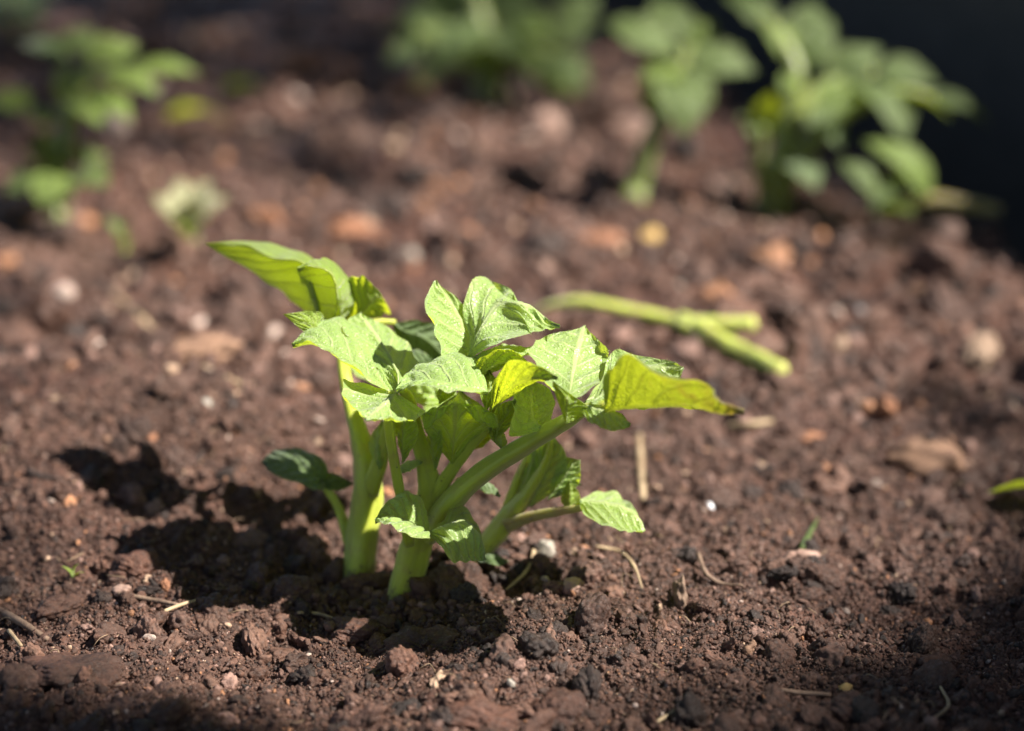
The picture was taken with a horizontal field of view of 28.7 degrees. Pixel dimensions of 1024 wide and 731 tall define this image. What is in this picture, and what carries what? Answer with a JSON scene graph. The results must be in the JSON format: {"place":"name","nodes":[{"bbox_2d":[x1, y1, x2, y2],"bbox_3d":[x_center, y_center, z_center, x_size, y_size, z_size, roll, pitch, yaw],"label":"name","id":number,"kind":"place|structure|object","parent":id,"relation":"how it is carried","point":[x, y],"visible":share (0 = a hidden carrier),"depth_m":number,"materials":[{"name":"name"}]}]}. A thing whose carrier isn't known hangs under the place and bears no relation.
{"place":"outdoors","nodes":[
{"label":"outdoors","id":0,"kind":"place"},
{"bbox_2d":[272,46,331,78],"bbox_3d":[-0.188,-0.274,1.823,0.063,0.035,0.040,-6,21,-17],"label":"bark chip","id":1,"kind":"object","parent":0,"point":[293,63],"visible":0.67,"depth_m":1.81,"materials":[{"name":"brown wood"}]},
{"bbox_2d":[0,0,1023,730],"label":"ground","id":2,"kind":"structure","parent":0,"point":[142,220],"depth_m":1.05,"materials":[{"name":"soil"}]},
{"bbox_2d":[7,629,22,646],"bbox_3d":[-0.193,0.106,0.775,0.010,0.003,0.015,0,20,0],"label":"straw","id":3,"kind":"object","parent":2,"relation":"on","point":[14,637],"visible":1,"depth_m":0.77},
{"bbox_2d":[0,0,47,34],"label":"potato plant","id":4,"kind":"object","parent":2,"relation":"on","point":[19,12],"visible":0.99,"depth_m":1.89,"materials":[{"name":"green plant"}]},
{"bbox_2d":[0,607,49,641],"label":"twig","id":5,"kind":"object","parent":2,"relation":"on","point":[21,622],"visible":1,"depth_m":0.79,"materials":[{"name":"wood"}]},
{"bbox_2d":[62,564,84,577],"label":"seedling","id":6,"kind":"object","parent":2,"relation":"on","point":[72,571],"visible":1,"depth_m":0.82,"materials":[{"name":"green plant"}]},
{"bbox_2d":[21,652,129,687],"bbox_3d":[-0.165,0.115,0.751,0.041,0.013,0.028,0,20,0],"label":"soil clod","id":7,"kind":"object","parent":2,"relation":"on","point":[51,670],"visible":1,"depth_m":0.75,"materials":[{"name":"brown soil"}]},
{"bbox_2d":[0,27,199,221],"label":"potato plant","id":8,"kind":"object","parent":2,"relation":"on","point":[54,181],"visible":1,"depth_m":1.33,"materials":[{"name":"green plant"}]},
{"bbox_2d":[103,436,111,442],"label":"bark chip","id":9,"kind":"object","parent":2,"relation":"on","point":[107,439],"visible":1,"depth_m":0.92,"materials":[{"name":"brown wood"}]},
{"bbox_2d":[104,217,133,253],"bbox_3d":[-0.238,-0.078,1.230,0.013,0.024,0.029,-14,24,-33],"label":"potato plant","id":10,"kind":"object","parent":2,"relation":"on","point":[118,230],"visible":1,"depth_m":1.23,"materials":[{"name":"green plant"}]},
{"bbox_2d":[113,584,131,596],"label":"pebble","id":11,"kind":"object","parent":2,"relation":"on","point":[119,588],"visible":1,"depth_m":0.81,"materials":[{"name":"beige stone"}]},
{"bbox_2d":[106,548,161,584],"bbox_3d":[-0.156,0.083,0.825,0.022,0.016,0.020,0,20,0],"label":"soil clod","id":12,"kind":"object","parent":2,"relation":"on","point":[141,563],"visible":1,"depth_m":0.82,"materials":[{"name":"brown soil"}]},
{"bbox_2d":[117,591,179,605],"bbox_3d":[-0.145,0.094,0.800,0.027,0.004,0.011,0,20,0],"label":"twig","id":13,"kind":"object","parent":2,"relation":"on","point":[154,600],"visible":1,"depth_m":0.80,"materials":[{"name":"beige wood"}]},
{"bbox_2d":[148,433,156,441],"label":"bark chip","id":14,"kind":"object","parent":2,"relation":"on","point":[152,437],"visible":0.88,"depth_m":0.93,"materials":[{"name":"orange wood"}]},
{"bbox_2d":[161,578,169,591],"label":"bark chip","id":15,"kind":"object","parent":2,"relation":"on","point":[165,584],"visible":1,"depth_m":0.81,"materials":[{"name":"orange wood"}]},
{"bbox_2d":[109,290,241,385],"bbox_3d":[-0.192,-0.018,1.086,0.014,0.032,0.256,-9,22,-23],"label":"twig","id":16,"kind":"object","parent":2,"relation":"on","point":[122,302],"visible":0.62,"depth_m":1.14,"materials":[{"name":"wood"}]},
{"bbox_2d":[164,599,195,610],"bbox_3d":[-0.132,0.095,0.796,0.012,0.002,0.011,0,20,0],"label":"straw","id":17,"kind":"object","parent":2,"relation":"on","point":[173,607],"visible":1,"depth_m":0.80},
{"bbox_2d":[152,178,227,241],"bbox_3d":[-0.206,-0.095,1.279,0.049,0.040,0.051,0,20,0],"label":"potato plant","id":18,"kind":"object","parent":2,"relation":"on","point":[186,207],"visible":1,"depth_m":1.28,"materials":[{"name":"green plant"}]},
{"bbox_2d":[167,103,230,124],"bbox_3d":[-0.249,-0.203,1.600,0.067,0.016,0.019,8,22,22],"label":"leaf fragment","id":19,"kind":"object","parent":2,"relation":"on","point":[180,108],"visible":1,"depth_m":1.60,"materials":[{"name":"green plant"}]},
{"bbox_2d":[167,334,242,363],"bbox_3d":[-0.159,-0.007,1.014,0.045,0.016,0.035,0,20,0],"label":"chip","id":20,"kind":"object","parent":2,"relation":"on","point":[200,346],"visible":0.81,"depth_m":1.00,"materials":[{"name":"brown wood"}]},
{"bbox_2d":[202,398,211,408],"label":"pebble","id":21,"kind":"object","parent":2,"relation":"on","point":[208,401],"visible":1,"depth_m":0.94,"materials":[{"name":"white stone"}]},
{"bbox_2d":[223,78,264,90],"bbox_3d":[-0.226,-0.238,1.688,0.037,0.013,0.020,0,20,0],"label":"leaf fragment","id":22,"kind":"object","parent":2,"relation":"on","point":[234,83],"visible":1,"depth_m":1.68,"materials":[{"name":"green plant"}]},
{"bbox_2d":[253,207,283,227],"bbox_3d":[-0.160,-0.096,1.331,0.018,0.019,0.020,13,23,31],"label":"bark chip","id":23,"kind":"object","parent":2,"relation":"on","point":[269,217],"visible":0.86,"depth_m":1.32,"materials":[{"name":"brown wood"}]},
{"bbox_2d":[272,574,320,604],"bbox_3d":[-0.088,0.094,0.816,0.020,0.018,0.016,0,20,0],"label":"soil clod","id":24,"kind":"object","parent":2,"relation":"on","point":[290,588],"visible":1,"depth_m":0.81,"materials":[{"name":"brown soil"}]},
{"bbox_2d":[297,611,331,618],"bbox_3d":[-0.077,0.100,0.803,0.017,0.005,0.009,6,21,16],"label":"straw","id":25,"kind":"object","parent":2,"relation":"on","point":[316,613],"visible":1,"depth_m":0.80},
{"bbox_2d":[327,217,373,241],"bbox_3d":[-0.107,-0.089,1.314,0.032,0.017,0.026,0,20,0],"label":"bark chip","id":26,"kind":"object","parent":2,"relation":"on","point":[344,229],"visible":0.99,"depth_m":1.31,"materials":[{"name":"brown wood"}]},
{"bbox_2d":[325,616,394,643],"bbox_3d":[-0.061,0.104,0.790,0.024,0.011,0.020,15,25,35],"label":"soil clod","id":27,"kind":"object","parent":2,"relation":"on","point":[351,630],"visible":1,"depth_m":0.79,"materials":[{"name":"brown soil"}]},
{"bbox_2d":[402,248,419,259],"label":"pebble","id":28,"kind":"object","parent":2,"relation":"on","point":[410,252],"visible":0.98,"depth_m":1.27,"materials":[{"name":"grey stone"}]},
{"bbox_2d":[386,75,436,95],"bbox_3d":[-0.087,-0.242,1.738,0.045,0.021,0.034,0,20,0],"label":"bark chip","id":29,"kind":"object","parent":2,"relation":"on","point":[394,87],"visible":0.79,"depth_m":1.73,"materials":[{"name":"brown wood"}]},
{"bbox_2d":[383,624,460,657],"bbox_3d":[-0.034,0.111,0.779,0.034,0.017,0.020,0,20,0],"label":"soil clod","id":30,"kind":"object","parent":2,"relation":"on","point":[416,639],"visible":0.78,"depth_m":0.78,"materials":[{"name":"brown soil"}]},
{"bbox_2d":[428,560,488,599],"bbox_3d":[-0.022,0.092,0.819,0.025,0.023,0.026,0,20,0],"label":"soil clod","id":31,"kind":"object","parent":2,"relation":"on","point":[446,577],"visible":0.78,"depth_m":0.82,"materials":[{"name":"brown soil"}]},
{"bbox_2d":[463,225,476,235],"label":"bark chip","id":32,"kind":"object","parent":2,"relation":"on","point":[470,229],"visible":0.24,"depth_m":1.32,"materials":[{"name":"brown wood"}]},
{"bbox_2d":[205,241,743,600],"bbox_3d":[-0.022,0.041,0.801,0.260,0.151,0.111,13,24,31],"label":"potato plant","id":33,"kind":"object","parent":2,"relation":"on","point":[434,366],"visible":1,"depth_m":0.79,"materials":[{"name":"green plant"}]},
{"bbox_2d":[447,693,517,730],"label":"soil clod","id":34,"kind":"object","parent":2,"relation":"on","point":[476,711],"visible":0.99,"depth_m":0.71,"materials":[{"name":"brown soil"}]},
{"bbox_2d":[380,0,596,101],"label":"potato plant","id":35,"kind":"object","parent":2,"relation":"on","point":[482,53],"visible":1,"depth_m":1.67,"materials":[{"name":"green plant"}]},
{"bbox_2d":[506,679,515,687],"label":"pebble","id":36,"kind":"object","parent":2,"relation":"on","point":[510,683],"visible":1,"depth_m":0.73,"materials":[{"name":"white stone"}]},
{"bbox_2d":[0,351,1023,730],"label":"root fibres","id":37,"kind":"object","parent":2,"relation":"on","point":[536,575],"visible":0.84,"depth_m":0.84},
{"bbox_2d":[505,548,535,590],"bbox_3d":[0.006,0.082,0.838,0.007,0.007,0.046,5,21,13],"label":"straw","id":38,"kind":"object","parent":2,"relation":"on","point":[524,572],"visible":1,"depth_m":0.83,"materials":[{"name":"plant"}]},
{"bbox_2d":[522,108,565,136],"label":"pebble","id":39,"kind":"object","parent":2,"relation":"on","point":[547,122],"visible":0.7,"depth_m":1.60,"materials":[{"name":"beige stone"}]},
{"bbox_2d":[537,262,552,275],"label":"pebble","id":40,"kind":"object","parent":2,"relation":"on","point":[544,269],"visible":0.98,"depth_m":1.22,"materials":[{"name":"grey stone"}]},
{"bbox_2d":[535,539,555,557],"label":"pebble","id":41,"kind":"object","parent":2,"relation":"on","point":[547,547],"visible":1,"depth_m":0.84,"materials":[{"name":"white stone"}]},
{"bbox_2d":[530,687,586,725],"bbox_3d":[0.017,0.125,0.724,0.023,0.016,0.022,0,20,0],"label":"soil clod","id":42,"kind":"object","parent":2,"relation":"on","point":[566,705],"visible":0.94,"depth_m":0.72,"materials":[{"name":"brown soil"}]},
{"bbox_2d":[563,577,583,594],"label":"pebble","id":43,"kind":"object","parent":2,"relation":"on","point":[574,584],"visible":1,"depth_m":0.81,"materials":[{"name":"grey stone"}]},
{"bbox_2d":[583,231,624,244],"bbox_3d":[0.056,-0.081,1.303,0.035,0.013,0.020,0,20,0],"label":"bark chip","id":44,"kind":"object","parent":2,"relation":"on","point":[601,237],"visible":0.54,"depth_m":1.30,"materials":[{"name":"brown wood"}]},
{"bbox_2d":[596,545,642,587],"bbox_3d":[0.048,0.082,0.835,0.009,0.007,0.036,-11,23,-28],"label":"straw","id":45,"kind":"object","parent":2,"relation":"on","point":[629,559],"visible":1,"depth_m":0.83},
{"bbox_2d":[608,111,648,135],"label":"pebble","id":46,"kind":"object","parent":2,"relation":"on","point":[637,120],"visible":0.48,"depth_m":1.60,"materials":[{"name":"beige stone"}]},
{"bbox_2d":[636,433,645,500],"bbox_3d":[0.061,0.048,0.944,0.006,0.005,0.076,0,20,0],"label":"straw","id":47,"kind":"object","parent":2,"relation":"on","point":[640,468],"visible":1,"depth_m":0.94,"materials":[{"name":"beige plant"}]},
{"bbox_2d":[639,227,660,242],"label":"pebble","id":48,"kind":"object","parent":2,"relation":"on","point":[652,234],"visible":0.64,"depth_m":1.30,"materials":[{"name":"yellow stone"}]},
{"bbox_2d":[536,296,788,372],"bbox_3d":[0.086,-0.022,1.098,0.175,0.024,0.048,16,25,37],"label":"broken stalk","id":49,"kind":"object","parent":2,"relation":"on","point":[706,329],"visible":0.96,"depth_m":1.08,"materials":[{"name":"plant"}]},
{"bbox_2d":[656,709,673,722],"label":"straw","id":50,"kind":"object","parent":2,"relation":"on","point":[663,717],"visible":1,"depth_m":0.72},
{"bbox_2d":[604,0,755,202],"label":"potato plant","id":51,"kind":"object","parent":2,"relation":"on","point":[680,96],"visible":0.98,"depth_m":1.39,"materials":[{"name":"green plant"}]},
{"bbox_2d":[672,574,687,609],"bbox_3d":[0.068,0.093,0.807,0.007,0.019,0.010,0,20,0],"label":"bark chip","id":52,"kind":"object","parent":2,"relation":"on","point":[680,595],"visible":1,"depth_m":0.80,"materials":[{"name":"beige wood"}]},
{"bbox_2d":[707,502,713,509],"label":"pebble","id":53,"kind":"object","parent":2,"relation":"on","point":[711,505],"visible":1,"depth_m":0.89,"materials":[{"name":"stone"}]},
{"bbox_2d":[696,552,742,585],"bbox_3d":[0.082,0.086,0.826,0.010,0.005,0.033,-10,22,-26],"label":"straw","id":54,"kind":"object","parent":2,"relation":"on","point":[705,571],"visible":1,"depth_m":0.82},
{"bbox_2d":[742,640,756,655],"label":"bark chip","id":55,"kind":"object","parent":2,"relation":"on","point":[749,648],"visible":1,"depth_m":0.77,"materials":[{"name":"brown wood"}]},
{"bbox_2d":[727,419,772,428],"bbox_3d":[0.118,0.029,0.991,0.023,0.007,0.009,0,20,0],"label":"straw","id":56,"kind":"object","parent":2,"relation":"on","point":[745,424],"visible":1,"depth_m":0.99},
{"bbox_2d":[781,549,820,559],"bbox_3d":[0.122,0.083,0.842,0.015,0.010,0.017,13,24,33],"label":"bark chip","id":57,"kind":"object","parent":2,"relation":"on","point":[791,554],"visible":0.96,"depth_m":0.84,"materials":[{"name":"beige wood"}]},
{"bbox_2d":[781,688,830,696],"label":"twig","id":58,"kind":"object","parent":2,"relation":"on","point":[800,692],"visible":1,"depth_m":0.74,"materials":[{"name":"brown wood"}]},
{"bbox_2d":[589,0,1023,262],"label":"fence","id":59,"kind":"object","parent":2,"relation":"on","point":[972,51],"depth_m":2.30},
{"bbox_2d":[798,517,818,549],"bbox_3d":[0.130,0.072,0.871,0.004,0.008,0.047,7,21,19],"label":"grass blade","id":60,"kind":"object","parent":2,"relation":"on","point":[808,535],"depth_m":0.86,"materials":[{"name":"green plant"}]},
{"bbox_2d":[800,431,823,443],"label":"bark chip","id":61,"kind":"object","parent":2,"relation":"on","point":[811,434],"visible":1,"depth_m":0.97,"materials":[{"name":"brown wood"}]},
{"bbox_2d":[838,683,852,690],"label":"pebble","id":62,"kind":"object","parent":2,"relation":"on","point":[846,686],"visible":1,"depth_m":0.74,"materials":[{"name":"stone"}]},
{"bbox_2d":[729,0,988,218],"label":"potato plant","id":63,"kind":"object","parent":2,"relation":"on","point":[802,40],"visible":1,"depth_m":1.37,"materials":[{"name":"green plant"}]},
{"bbox_2d":[853,306,865,313],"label":"pebble","id":64,"kind":"object","parent":2,"relation":"on","point":[858,308],"visible":0.5,"depth_m":1.13,"materials":[{"name":"grey stone"}]},
{"bbox_2d":[875,395,896,417],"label":"pebble","id":65,"kind":"object","parent":2,"relation":"on","point":[886,405],"visible":1,"depth_m":1.00,"materials":[{"name":"brown stone"}]},
{"bbox_2d":[838,139,1001,222],"bbox_3d":[0.267,-0.114,1.300,0.109,0.059,0.042,0,20,0],"label":"potato plant","id":66,"kind":"object","parent":2,"relation":"on","point":[913,164],"visible":0.98,"depth_m":1.30,"materials":[{"name":"green plant"}]},
{"bbox_2d":[886,438,966,477],"bbox_3d":[0.199,0.044,0.964,0.040,0.021,0.034,0,20,0],"label":"stone","id":67,"kind":"object","parent":2,"relation":"on","point":[916,457],"visible":0.95,"depth_m":0.95,"materials":[{"name":"brown stone"}]},
{"bbox_2d":[935,686,950,717],"bbox_3d":[0.156,0.123,0.731,0.009,0.004,0.029,0,20,0],"label":"twig","id":68,"kind":"object","parent":2,"relation":"on","point":[944,710],"visible":1,"depth_m":0.73,"materials":[{"name":"wood"}]},
{"bbox_2d":[930,220,963,242],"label":"pebble","id":69,"kind":"object","parent":2,"relation":"on","point":[946,230],"visible":0.78,"depth_m":1.28,"materials":[{"name":"grey stone"}]},
{"bbox_2d":[988,480,1023,492],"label":"leaf fragment","id":70,"kind":"object","parent":2,"relation":"on","point":[1015,484],"visible":1,"depth_m":0.91,"materials":[{"name":"green plant"}]}
]}

